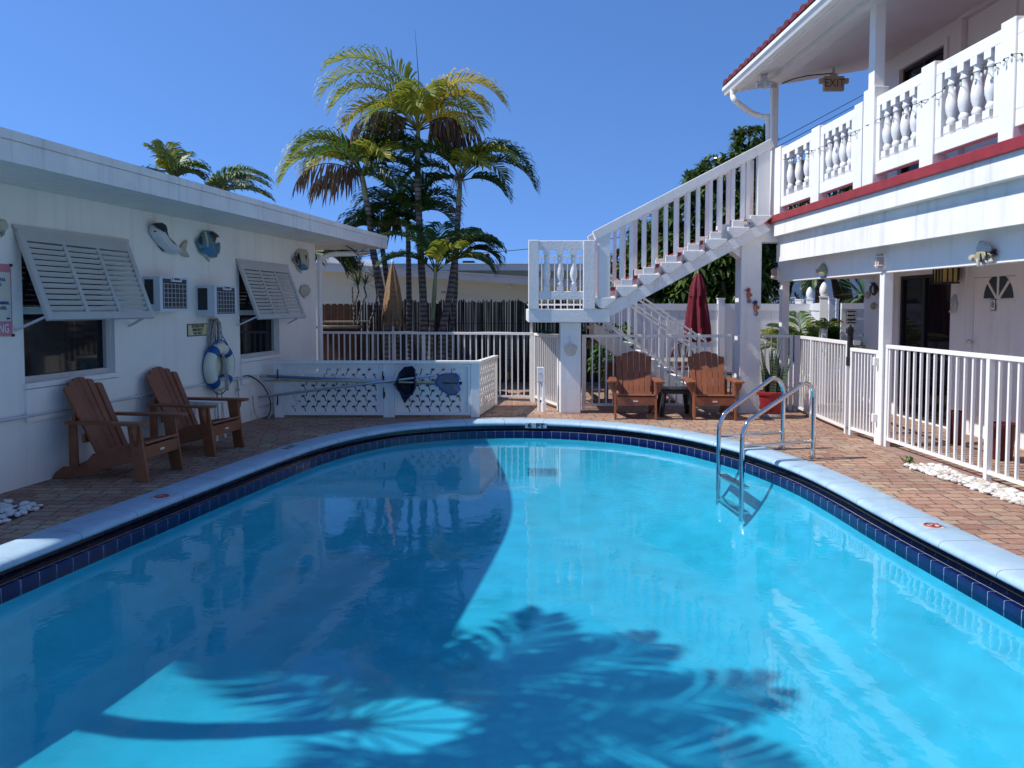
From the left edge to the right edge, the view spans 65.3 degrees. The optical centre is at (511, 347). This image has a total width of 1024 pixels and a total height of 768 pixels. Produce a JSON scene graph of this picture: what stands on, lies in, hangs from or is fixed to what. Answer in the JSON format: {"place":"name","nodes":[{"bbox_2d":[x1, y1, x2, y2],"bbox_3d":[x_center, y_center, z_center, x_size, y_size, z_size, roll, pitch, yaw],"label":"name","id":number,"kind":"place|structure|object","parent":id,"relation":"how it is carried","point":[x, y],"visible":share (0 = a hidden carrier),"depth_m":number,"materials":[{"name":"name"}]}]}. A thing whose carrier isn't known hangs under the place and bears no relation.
{"place":"outdoors","nodes":[
{"label":"outdoors","id":0,"kind":"place"},
{"bbox_2d":[315,250,363,278],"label":"palm tree","id":1,"kind":"object","parent":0,"point":[349,263],"visible":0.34,"depth_m":16.07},
{"bbox_2d":[315,256,381,266],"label":"white house","id":2,"kind":"structure","parent":0,"point":[366,262],"depth_m":26.59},
{"bbox_2d":[299,376,460,411],"bbox_3d":[-1.960,0.631,12.848,2.680,0.740,1.000,0,3,0],"label":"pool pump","id":3,"kind":"object","parent":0,"point":[368,401],"visible":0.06,"depth_m":12.36,"materials":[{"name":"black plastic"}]},
{"bbox_2d":[0,0,868,303],"label":"sky","id":4,"kind":"structure","parent":0,"point":[611,102],"materials":[{"name":"blue"}]},
{"bbox_2d":[315,262,595,369],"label":"cream house","id":5,"kind":"structure","parent":0,"point":[474,287],"depth_m":20.95,"materials":[{"name":"white paint"}]},
{"bbox_2d":[369,293,375,347],"bbox_3d":[-3.665,-0.425,20.999,0.192,2.025,0.011,0,3,0],"label":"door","id":6,"kind":"structure","parent":5,"relation":"in","point":[372,296],"depth_m":20.95,"materials":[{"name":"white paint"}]},
{"bbox_2d":[452,298,481,358],"bbox_3d":[-1.178,-0.365,21.002,0.799,1.904,0.011,0,3,0],"label":"door","id":7,"kind":"structure","parent":5,"relation":"in","point":[465,299],"depth_m":20.95,"materials":[{"name":"white paint"}]},
{"bbox_2d":[387,263,612,279],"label":"roof","id":8,"kind":"structure","parent":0,"point":[516,269],"depth_m":29.09,"materials":[{"name":"white paint"}]},
{"bbox_2d":[1,431,1020,604],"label":"pool gutter ledge","id":9,"kind":"object","parent":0,"point":[548,431],"visible":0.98,"depth_m":7.21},
{"bbox_2d":[0,438,1023,767],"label":"pool floor","id":10,"kind":"structure","parent":0,"point":[480,604],"depth_m":6.05,"materials":[{"name":"paint"}]},
{"bbox_2d":[528,468,556,475],"bbox_3d":[0.418,1.714,11.026,0.414,0.108,0.140,0,3,8],"label":"drain grate","id":11,"kind":"object","parent":10,"relation":"on","point":[542,471],"visible":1,"depth_m":11.02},
{"bbox_2d":[0,381,1023,557],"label":"pool deck","id":12,"kind":"structure","parent":0,"point":[868,461],"depth_m":8.73,"materials":[{"name":"brick"}]},
{"bbox_2d":[0,499,42,524],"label":"pebble bed","id":13,"kind":"object","parent":12,"relation":"on","point":[7,510],"visible":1,"depth_m":6.46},
{"bbox_2d":[52,377,187,482],"bbox_3d":[-3.884,0.772,7.873,1.038,0.962,0.840,0,3,8],"label":"adirondack chair","id":14,"kind":"object","parent":12,"relation":"on","point":[94,414],"visible":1,"depth_m":7.69,"materials":[{"name":"wood"}]},
{"bbox_2d":[0,127,386,493],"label":"motel building","id":15,"kind":"structure","parent":12,"relation":"on","point":[82,252],"depth_m":8.49,"materials":[{"name":"white paint"}]},
{"bbox_2d":[0,219,7,236],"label":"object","id":16,"kind":"object","parent":15,"relation":"attached to","point":[3,225],"visible":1,"depth_m":7.02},
{"bbox_2d":[0,264,14,336],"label":"pool rules sign","id":17,"kind":"object","parent":15,"relation":"attached to","point":[6,325],"visible":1,"depth_m":7.11,"materials":[{"name":"white"}]},
{"bbox_2d":[21,242,122,422],"bbox_3d":[-4.411,-0.201,7.989,0.135,1.710,1.377,0,3,9],"label":"window","id":18,"kind":"structure","parent":15,"relation":"in","point":[57,350],"depth_m":7.86,"materials":[{"name":"wood"}]},
{"bbox_2d":[142,276,188,311],"bbox_3d":[-4.042,-0.628,9.355,0.232,0.403,0.598,0,3,9],"label":"air conditioner","id":19,"kind":"object","parent":15,"relation":"attached to","point":[165,293],"visible":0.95,"depth_m":9.20,"materials":[{"name":"white"}]},
{"bbox_2d":[149,223,188,256],"bbox_3d":[-4.068,-1.287,9.524,0.110,0.360,0.859,0,3,7],"label":"dolphin fish","id":20,"kind":"object","parent":15,"relation":"attached to","point":[165,242],"visible":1,"depth_m":9.34},
{"bbox_2d":[187,323,206,336],"bbox_3d":[-4.021,-0.230,10.207,0.014,0.158,0.458,0,3,9],"label":"life ring sign","id":21,"kind":"object","parent":15,"relation":"attached to","point":[200,329],"visible":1,"depth_m":10.20,"materials":[{"name":"beige"}]},
{"bbox_2d":[196,231,219,261],"bbox_3d":[-3.942,-1.326,10.405,0.072,0.406,0.572,0,3,9],"label":"angelfish","id":22,"kind":"object","parent":15,"relation":"attached to","point":[207,246],"visible":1,"depth_m":10.35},
{"bbox_2d":[195,285,236,316],"bbox_3d":[-3.850,-0.611,10.426,0.278,0.399,0.569,0,3,9],"label":"air conditioner","id":23,"kind":"object","parent":15,"relation":"attached to","point":[216,300],"visible":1,"depth_m":10.18,"materials":[{"name":"white"}]},
{"bbox_2d":[202,331,234,394],"bbox_3d":[-3.888,0.123,10.572,0.160,0.998,0.824,0,3,9],"label":"life ring","id":24,"kind":"object","parent":15,"relation":"attached to","point":[214,351],"visible":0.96,"depth_m":10.44,"materials":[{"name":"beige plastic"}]},
{"bbox_2d":[208,318,228,418],"bbox_3d":[-3.890,0.403,10.575,0.173,1.596,0.293,2,3,29],"label":"rope coil","id":25,"kind":"object","parent":15,"relation":"hanging from","point":[212,332],"visible":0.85,"depth_m":10.58,"materials":[{"name":"fabric"}]},
{"bbox_2d":[243,375,273,419],"bbox_3d":[-3.707,0.726,11.712,0.057,0.703,0.745,1,3,19],"label":"cable loop","id":26,"kind":"object","parent":15,"relation":"attached to","point":[268,416],"visible":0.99,"depth_m":11.75,"materials":[{"name":"white plastic"}]},
{"bbox_2d":[239,270,282,383],"bbox_3d":[-3.787,-0.353,11.945,0.135,1.675,1.322,0,3,9],"label":"window","id":27,"kind":"structure","parent":15,"relation":"in","point":[257,337],"depth_m":11.87,"materials":[{"name":"wood"}]},
{"bbox_2d":[293,249,308,273],"bbox_3d":[-3.487,-1.439,13.243,0.090,0.408,0.650,0,3,8],"label":"striped fish","id":28,"kind":"object","parent":15,"relation":"attached to","point":[301,260],"visible":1,"depth_m":13.20},
{"bbox_2d":[300,285,310,297],"bbox_3d":[-3.469,-0.949,13.467,0.059,0.230,0.443,0,3,9],"label":"round fish","id":29,"kind":"object","parent":15,"relation":"attached to","point":[305,290],"visible":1,"depth_m":13.37},
{"bbox_2d":[145,367,248,456],"bbox_3d":[-3.714,0.704,9.218,1.038,0.962,0.840,1,3,12],"label":"adirondack chair","id":30,"kind":"object","parent":12,"relation":"on","point":[167,388],"visible":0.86,"depth_m":9.14,"materials":[{"name":"wood"}]},
{"bbox_2d":[189,400,226,440],"bbox_3d":[-3.790,0.895,10.008,0.470,0.500,0.470,0,3,0],"label":"white side table","id":31,"kind":"object","parent":12,"relation":"on","point":[202,402],"visible":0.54,"depth_m":9.86,"materials":[{"name":"plastic"}]},
{"bbox_2d":[204,163,275,202],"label":"palm tree","id":32,"kind":"object","parent":12,"relation":"on","point":[219,181],"visible":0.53,"depth_m":18.23,"materials":[{"name":"plant"}]},
{"bbox_2d":[323,304,356,324],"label":"board fence","id":33,"kind":"object","parent":12,"relation":"on","point":[341,312],"visible":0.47,"depth_m":17.68,"materials":[{"name":"brown wood"}]},
{"bbox_2d":[316,321,368,378],"bbox_3d":[-3.553,0.114,16.877,1.000,1.364,0.700,0,3,0],"label":"bar counter","id":34,"kind":"object","parent":12,"relation":"on","point":[341,327],"visible":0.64,"depth_m":16.62,"materials":[{"name":"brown wood"}]},
{"bbox_2d":[346,260,386,330],"bbox_3d":[-3.046,-1.133,16.866,1.105,1.596,0.780,0,3,0],"label":"dracaena","id":35,"kind":"object","parent":34,"relation":"on","point":[358,280],"visible":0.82,"depth_m":16.86,"materials":[{"name":"green plant"}]},
{"bbox_2d":[272,126,432,359],"bbox_3d":[-3.217,-1.857,16.571,3.248,5.338,2.490,0,3,0],"label":"palm tree","id":36,"kind":"object","parent":12,"relation":"on","point":[380,149],"visible":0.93,"depth_m":16.21,"materials":[{"name":"plant"}]},
{"bbox_2d":[337,204,423,359],"bbox_3d":[-2.765,-1.157,16.998,1.868,3.895,1.644,0,3,0],"label":"palm tree","id":37,"kind":"object","parent":12,"relation":"on","point":[387,217],"visible":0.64,"depth_m":16.78,"materials":[{"name":"plant"}]},
{"bbox_2d":[271,355,497,416],"bbox_3d":[-1.697,0.611,12.130,3.662,0.853,1.307,-1,3,-22],"label":"lattice screen","id":38,"kind":"object","parent":12,"relation":"on","point":[389,402],"visible":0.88,"depth_m":11.99,"materials":[{"name":"white paint"}]},
{"bbox_2d":[262,379,382,381],"bbox_3d":[-2.814,0.481,11.839,1.785,0.035,0.030,0,3,0],"label":"pool pole","id":39,"kind":"object","parent":38,"relation":"on","point":[340,379],"visible":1,"depth_m":11.83,"materials":[{"name":"metal"}]},
{"bbox_2d":[257,366,433,402],"bbox_3d":[-2.461,0.548,11.826,2.627,0.573,0.134,0,3,0],"label":"deep leaf net","id":40,"kind":"object","parent":38,"relation":"on","point":[406,391],"visible":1,"depth_m":11.81,"materials":[{"name":"metal"}]},
{"bbox_2d":[259,374,435,384],"bbox_3d":[-2.317,0.477,11.859,2.888,0.170,0.052,0,3,0],"label":"pool pole","id":41,"kind":"object","parent":38,"relation":"on","point":[281,376],"visible":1,"depth_m":11.84,"materials":[{"name":"metal"}]},
{"bbox_2d":[273,373,461,395],"bbox_3d":[-2.140,0.536,11.828,2.797,0.340,0.055,0,3,0],"label":"leaf net","id":42,"kind":"object","parent":38,"relation":"on","point":[448,383],"visible":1,"depth_m":11.81,"materials":[{"name":"aluminium"},{"name":"blue nylon mesh"},{"name":"plastic"}]},
{"bbox_2d":[394,331,415,359],"bbox_3d":[-2.112,0.277,15.534,0.719,1.174,0.719,0,3,0],"label":"bar table","id":43,"kind":"object","parent":12,"relation":"on","point":[403,339],"visible":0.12,"depth_m":15.48,"materials":[{"name":"grey wood"}]},
{"bbox_2d":[381,259,404,359],"bbox_3d":[-2.310,-0.424,15.496,0.465,2.579,0.462,0,3,0],"label":"thatched umbrella","id":44,"kind":"object","parent":43,"relation":"on","point":[392,312],"visible":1,"depth_m":15.36,"materials":[{"name":"wicker"}]},
{"bbox_2d":[350,167,466,359],"bbox_3d":[-2.229,-1.516,17.142,2.522,4.594,2.110,0,3,0],"label":"palm tree","id":45,"kind":"object","parent":12,"relation":"on","point":[398,199],"visible":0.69,"depth_m":16.97,"materials":[{"name":"plant"}]},
{"bbox_2d":[313,35,510,374],"bbox_3d":[-2.079,-2.841,16.422,3.594,7.320,2.972,-2,3,-34],"label":"palm tree","id":46,"kind":"object","parent":12,"relation":"on","point":[406,99],"visible":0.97,"depth_m":16.23,"materials":[{"name":"plant"}]},
{"bbox_2d":[323,331,533,400],"bbox_3d":[-1.591,0.316,14.409,4.000,1.210,0.056,1,3,11],"label":"picket fence","id":47,"kind":"object","parent":12,"relation":"on","point":[530,396],"visible":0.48,"depth_m":14.26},
{"bbox_2d":[375,221,497,374],"bbox_3d":[-1.482,-0.895,16.119,2.310,3.461,1.723,1,3,26],"label":"palm tree","id":48,"kind":"object","parent":12,"relation":"on","point":[438,247],"visible":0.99,"depth_m":15.94,"materials":[{"name":"plant"}]},
{"bbox_2d":[414,230,506,369],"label":"palm tree","id":49,"kind":"object","parent":12,"relation":"on","point":[496,243],"visible":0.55,"depth_m":17.33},
{"bbox_2d":[396,135,540,375],"bbox_3d":[-0.922,-1.767,16.532,2.664,5.165,2.387,-2,4,-38],"label":"palm tree","id":50,"kind":"object","parent":12,"relation":"on","point":[477,155],"visible":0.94,"depth_m":16.38,"materials":[{"name":"plant"}]},
{"bbox_2d":[354,298,659,381],"bbox_3d":[-0.109,-0.171,17.614,6.726,1.859,0.051,0,3,0],"label":"fence","id":51,"kind":"object","parent":12,"relation":"on","point":[475,316],"visible":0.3,"depth_m":17.59,"materials":[{"name":"wood"}]},
{"bbox_2d":[537,367,545,411],"bbox_3d":[0.470,0.657,12.689,0.145,0.704,0.092,0,3,0],"label":"outlet standpipe","id":52,"kind":"object","parent":12,"relation":"on","point":[540,374],"visible":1,"depth_m":12.66,"materials":[{"name":"white plastic"}]},
{"bbox_2d":[534,333,558,410],"bbox_3d":[0.581,0.371,13.371,0.056,1.205,1.319,-1,3,-16],"label":"picket fence","id":53,"kind":"object","parent":12,"relation":"on","point":[544,350],"visible":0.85,"depth_m":13.36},
{"bbox_2d":[528,321,635,381],"bbox_3d":[1.793,0.052,16.250,2.012,1.552,2.952,-2,3,-28],"label":"shrub","id":54,"kind":"object","parent":12,"relation":"on","point":[595,355],"visible":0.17,"depth_m":15.31,"materials":[{"name":"green plant"}]},
{"bbox_2d":[581,339,602,402],"bbox_3d":[1.369,0.392,13.787,0.421,1.071,0.556,0,3,0],"label":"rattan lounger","id":55,"kind":"object","parent":12,"relation":"on","point":[588,345],"visible":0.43,"depth_m":13.53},
{"bbox_2d":[603,360,622,400],"bbox_3d":[1.824,0.575,14.247,0.380,0.710,0.340,0,3,0],"label":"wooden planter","id":56,"kind":"object","parent":12,"relation":"on","point":[609,368],"visible":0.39,"depth_m":14.09,"materials":[{"name":"brown wood"}]},
{"bbox_2d":[607,351,664,419],"bbox_3d":[1.867,0.553,12.193,0.840,0.962,1.038,0,3,6],"label":"adirondack chair","id":57,"kind":"object","parent":12,"relation":"on","point":[640,384],"visible":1,"depth_m":12.35,"materials":[{"name":"wood"}]},
{"bbox_2d":[526,139,778,412],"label":"concrete staircase","id":58,"kind":"structure","parent":12,"relation":"on","point":[744,237],"depth_m":12.27,"materials":[{"name":"paint"}]},
{"bbox_2d":[564,335,577,355],"bbox_3d":[0.912,-0.029,12.367,0.225,0.327,0.058,0,3,0],"label":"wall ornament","id":59,"kind":"object","parent":58,"relation":"attached to","point":[570,348],"visible":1,"depth_m":12.39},
{"bbox_2d":[581,335,734,408],"bbox_3d":[2.385,0.390,12.956,2.508,1.210,0.056,0,3,0],"label":"picket fence","id":60,"kind":"object","parent":12,"relation":"on","point":[583,395],"visible":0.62,"depth_m":12.93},
{"bbox_2d":[657,386,691,416],"bbox_3d":[2.489,0.822,12.221,0.529,0.428,0.460,0,3,0],"label":"black side table","id":61,"kind":"object","parent":12,"relation":"on","point":[666,390],"visible":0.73,"depth_m":12.03,"materials":[{"name":"plastic"}]},
{"bbox_2d":[684,270,710,391],"bbox_3d":[3.539,-0.295,15.221,0.548,2.350,0.548,0,3,0],"label":"red umbrella","id":62,"kind":"object","parent":12,"relation":"on","point":[697,319],"visible":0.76,"depth_m":15.03,"materials":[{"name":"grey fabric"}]},
{"bbox_2d":[682,351,743,420],"bbox_3d":[3.001,0.556,12.133,0.840,0.962,1.038,0,3,4],"label":"adirondack chair","id":63,"kind":"object","parent":12,"relation":"on","point":[697,386],"visible":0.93,"depth_m":12.29,"materials":[{"name":"wood"}]},
{"bbox_2d":[607,298,835,387],"bbox_3d":[4.254,-0.096,16.316,4.650,1.840,0.150,0,3,0],"label":"vinyl fence","id":64,"kind":"object","parent":12,"relation":"on","point":[722,316],"visible":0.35,"depth_m":16.27,"materials":[{"name":"plastic"}]},
{"bbox_2d":[716,376,817,521],"bbox_3d":[2.808,1.083,8.914,1.009,1.474,0.731,-1,3,-15],"label":"pool ladder","id":65,"kind":"object","parent":12,"relation":"attached to","point":[739,509],"visible":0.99,"depth_m":8.71,"materials":[{"name":"silver metal"}]},
{"bbox_2d":[757,345,791,418],"bbox_3d":[3.925,0.491,11.981,0.510,1.108,0.469,3,4,44],"label":"snake plant","id":66,"kind":"object","parent":12,"relation":"on","point":[769,393],"visible":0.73,"depth_m":11.90,"materials":[{"name":"green plant"}]},
{"bbox_2d":[762,335,792,409],"bbox_3d":[4.269,0.395,12.861,0.472,1.210,0.056,1,3,18],"label":"picket fence","id":67,"kind":"object","parent":12,"relation":"on","point":[789,405],"visible":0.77,"depth_m":12.79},
{"bbox_2d":[736,137,853,325],"bbox_3d":[8.289,-2.149,18.741,6.314,5.752,2.871,0,3,0],"label":"dark tree","id":68,"kind":"object","parent":12,"relation":"on","point":[837,289],"visible":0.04,"depth_m":18.33,"materials":[{"name":"green plant"}]},
{"bbox_2d":[760,310,866,384],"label":"areca palm","id":69,"kind":"object","parent":12,"relation":"on","point":[811,330],"visible":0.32,"depth_m":13.98,"materials":[{"name":"plant"}]},
{"bbox_2d":[794,299,839,386],"bbox_3d":[6.390,-0.112,16.791,0.150,1.824,0.913,-3,4,-44],"label":"vinyl fence","id":70,"kind":"object","parent":12,"relation":"on","point":[799,301],"visible":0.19,"depth_m":16.47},
{"bbox_2d":[806,282,828,402],"bbox_3d":[5.843,-0.171,15.386,0.150,2.085,3.540,1,3,17],"label":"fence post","id":71,"kind":"object","parent":12,"relation":"on","point":[819,310],"visible":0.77,"depth_m":13.71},
{"bbox_2d":[793,335,849,433],"bbox_3d":[4.452,0.460,11.573,0.056,1.210,2.335,0,3,3],"label":"picket fence","id":72,"kind":"object","parent":12,"relation":"on","point":[836,376],"visible":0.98,"depth_m":11.39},
{"bbox_2d":[789,279,859,302],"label":"palm tree","id":73,"kind":"object","parent":12,"relation":"on","point":[815,285],"visible":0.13,"depth_m":17.63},
{"bbox_2d":[832,279,864,312],"bbox_3d":[6.676,-0.318,15.186,1.344,2.400,1.182,0,3,0],"label":"yucca","id":74,"kind":"object","parent":12,"relation":"on","point":[861,287],"visible":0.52,"depth_m":15.19,"materials":[{"name":"green plant"}]},
{"bbox_2d":[839,303,863,400],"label":"private gate","id":75,"kind":"structure","parent":12,"relation":"on","point":[858,326],"depth_m":13.54,"materials":[{"name":"white metal"}]},
{"bbox_2d":[846,310,856,323],"bbox_3d":[5.746,-0.520,13.521,0.169,0.235,0.016,0,3,0],"label":"private property sign","id":76,"kind":"object","parent":75,"relation":"attached to","point":[851,315],"visible":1,"depth_m":13.52,"materials":[{"name":"white"}]},
{"bbox_2d":[722,0,1023,448],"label":"two storey motel","id":77,"kind":"structure","parent":12,"relation":"on","point":[938,183],"depth_m":9.65,"materials":[{"name":"paint"}]},
{"bbox_2d":[756,75,777,87],"bbox_3d":[3.741,-3.928,11.784,0.309,0.222,0.225,0,3,0],"label":"flood light","id":78,"kind":"object","parent":77,"relation":"attached to","point":[765,81],"visible":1,"depth_m":11.72,"materials":[{"name":"white glass"}]},
{"bbox_2d":[771,267,779,279],"bbox_3d":[4.263,-1.204,12.946,0.110,0.211,0.150,0,3,0],"label":"bulkhead light","id":79,"kind":"object","parent":77,"relation":"attached to","point":[775,273],"visible":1,"depth_m":12.89,"materials":[{"name":"white paint"}]},
{"bbox_2d":[782,67,848,91],"bbox_3d":[4.596,-4.107,12.158,1.099,0.368,0.141,0,3,-9],"label":"exit sign","id":80,"kind":"object","parent":77,"relation":"attached to","point":[833,82],"visible":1,"depth_m":12.18,"materials":[{"name":"beige plastic"}]},
{"bbox_2d":[816,263,826,277],"bbox_3d":[4.336,-1.080,11.218,0.052,0.209,0.341,0,3,0],"label":"yellow tang","id":81,"kind":"object","parent":77,"relation":"attached to","point":[821,270],"visible":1,"depth_m":11.13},
{"bbox_2d":[846,324,877,443],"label":"picket gate","id":82,"kind":"structure","parent":77,"relation":"attached to","point":[858,397],"depth_m":10.06,"materials":[{"name":"white plastic"}]},
{"bbox_2d":[869,282,878,295],"bbox_3d":[5.813,-0.951,12.868,0.069,0.218,0.291,0,3,0],"label":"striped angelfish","id":83,"kind":"object","parent":77,"relation":"attached to","point":[873,288],"visible":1,"depth_m":12.81,"materials":[{"name":"black metal"}]},
{"bbox_2d":[874,252,887,269],"bbox_3d":[4.367,-1.029,9.471,0.110,0.210,0.150,0,3,0],"label":"bulkhead light","id":84,"kind":"object","parent":77,"relation":"attached to","point":[881,260],"visible":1,"depth_m":9.41,"materials":[{"name":"white paint"}]},
{"bbox_2d":[783,53,1022,162],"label":"string lights","id":85,"kind":"object","parent":77,"relation":"attached to","point":[995,68],"visible":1,"depth_m":7.74,"materials":[{"name":"black plastic"}]},
{"bbox_2d":[894,36,949,175],"bbox_3d":[5.916,-3.388,11.491,0.120,1.704,1.336,0,3,-2],"label":"upper window","id":86,"kind":"structure","parent":77,"relation":"in","point":[942,54],"depth_m":11.60,"materials":[{"name":"black glass"}]},
{"bbox_2d":[898,274,950,426],"bbox_3d":[5.952,-0.001,11.485,0.060,2.100,1.371,0,3,-2],"label":"sliding door","id":87,"kind":"structure","parent":77,"relation":"in","point":[924,305],"depth_m":11.50,"materials":[{"name":"black glass"}]},
{"bbox_2d":[931,267,959,283],"bbox_3d":[5.747,-0.988,10.535,0.342,0.287,0.330,0,3,0],"label":"wall lantern","id":88,"kind":"object","parent":77,"relation":"attached to","point":[946,276],"depth_m":10.39,"materials":[{"name":"glass"}]},
{"bbox_2d":[949,295,957,312],"bbox_3d":[5.887,-0.588,10.657,0.052,0.247,0.145,0,3,0],"label":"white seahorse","id":89,"kind":"object","parent":77,"relation":"attached to","point":[954,303],"visible":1,"depth_m":10.62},
{"bbox_2d":[968,240,997,267],"bbox_3d":[4.420,-0.882,7.509,0.087,0.257,0.361,0,3,0],"label":"lionfish","id":90,"kind":"object","parent":77,"relation":"attached to","point":[983,254],"visible":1,"depth_m":7.46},
{"bbox_2d":[953,0,1018,156],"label":"upper door","id":91,"kind":"structure","parent":77,"relation":"in","point":[987,22],"depth_m":10.12,"materials":[{"name":"paint"}]},
{"bbox_2d":[966,276,1015,436],"bbox_3d":[5.926,0.111,9.902,0.147,2.037,0.830,0,3,-2],"label":"front door","id":92,"kind":"structure","parent":77,"relation":"in","point":[993,331],"depth_m":9.85,"materials":[{"name":"white paint"}]},
{"bbox_2d":[879,447,1023,491],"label":"kerb strip","id":93,"kind":"object","parent":12,"relation":"on","point":[916,458],"visible":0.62,"depth_m":8.60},
{"bbox_2d":[883,345,1023,485],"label":"picket fence","id":94,"kind":"object","parent":93,"relation":"on","point":[987,471],"visible":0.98,"depth_m":8.04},
{"bbox_2d":[946,410,961,444],"bbox_3d":[5.361,0.963,9.661,0.212,0.400,0.210,0,3,0],"label":"red planter","id":95,"kind":"object","parent":12,"relation":"on","point":[959,427],"visible":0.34,"depth_m":9.59,"materials":[{"name":"ceramic"}]},
{"bbox_2d":[903,463,1023,505],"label":"pebble bed","id":96,"kind":"object","parent":12,"relation":"on","point":[942,471],"visible":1,"depth_m":7.42,"materials":[{"name":"gravel"}]},
{"bbox_2d":[992,421,1015,460],"bbox_3d":[5.319,1.013,8.662,0.276,0.400,0.273,0,3,0],"label":"red planter","id":97,"kind":"object","parent":12,"relation":"on","point":[1003,438],"visible":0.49,"depth_m":8.57,"materials":[{"name":"ceramic"}]},
{"bbox_2d":[0,418,1023,591],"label":"pool coping","id":98,"kind":"object","parent":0,"point":[1001,564],"visible":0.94,"depth_m":6.92,"materials":[{"name":"concrete"}]},
{"bbox_2d":[148,494,173,498],"bbox_3d":[-3.030,1.284,6.913,0.150,0.011,0.160,1,3,11],"label":"no diving marker","id":99,"kind":"object","parent":98,"relation":"on","point":[161,496],"visible":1,"depth_m":6.89,"materials":[{"name":"tile"}]},
{"bbox_2d":[525,423,546,427],"bbox_3d":[0.345,1.115,11.467,0.310,0.075,0.018,0,3,7],"label":"depth marker","id":100,"kind":"object","parent":98,"relation":"attached to","point":[535,425],"visible":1,"depth_m":11.46,"materials":[{"name":"tile"}]},
{"bbox_2d":[917,522,947,528],"bbox_3d":[3.153,1.331,5.990,0.156,0.011,0.166,0,3,0],"label":"no diving marker","id":101,"kind":"object","parent":98,"relation":"on","point":[928,525],"visible":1,"depth_m":5.97,"materials":[{"name":"tile"}]},
{"bbox_2d":[0,431,1023,627],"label":"pool tile band","id":102,"kind":"object","parent":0,"point":[999,603],"visible":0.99,"depth_m":6.91,"materials":[{"name":"tile"}]},
{"bbox_2d":[0,425,1023,601],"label":"pool gutter wall","id":103,"kind":"structure","parent":0,"point":[34,563],"depth_m":7.60,"materials":[{"name":"blue tile"}]},
{"bbox_2d":[0,442,1023,605],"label":"pool gutter channel","id":104,"kind":"object","parent":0,"point":[922,550],"visible":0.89,"depth_m":6.25,"materials":[{"name":"blue tile"}]},
{"bbox_2d":[533,334,558,392],"bbox_3d":[0.715,0.296,15.635,0.600,1.126,0.600,0,3,0],"label":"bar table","id":105,"kind":"object","parent":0,"point":[549,370],"visible":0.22,"depth_m":15.59,"materials":[{"name":"white"}]},
{"bbox_2d":[670,342,693,373],"bbox_3d":[3.439,0.370,15.939,0.522,0.953,0.480,0,3,0],"label":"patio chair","id":106,"kind":"object","parent":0,"point":[680,364],"visible":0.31,"depth_m":16.12,"materials":[{"name":"white metal"}]},
{"bbox_2d":[769,205,864,303],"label":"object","id":107,"kind":"structure","parent":0,"point":[796,286],"depth_m":23.93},
{"label":"ground","id":108,"kind":"structure","parent":0,"visible":0},
{"bbox_2d":[141,139,212,181],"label":"palm tree","id":109,"kind":"object","parent":108,"relation":"on","point":[169,160],"visible":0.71,"depth_m":18.81,"materials":[{"name":"plant"}]},
{"bbox_2d":[610,124,788,303],"bbox_3d":[4.524,-2.353,18.870,5.026,6.105,3.318,0,3,0],"label":"broadleaf tree","id":110,"kind":"object","parent":108,"relation":"on","point":[718,275],"visible":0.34,"depth_m":18.27,"materials":[{"name":"green plant"}]},
{"bbox_2d":[766,292,861,303],"bbox_3d":[8.802,-0.429,20.161,6.110,2.118,1.508,0,3,0],"label":"hedge","id":111,"kind":"object","parent":108,"relation":"on","point":[777,298],"visible":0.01,"depth_m":20.20,"materials":[{"name":"green plant"}]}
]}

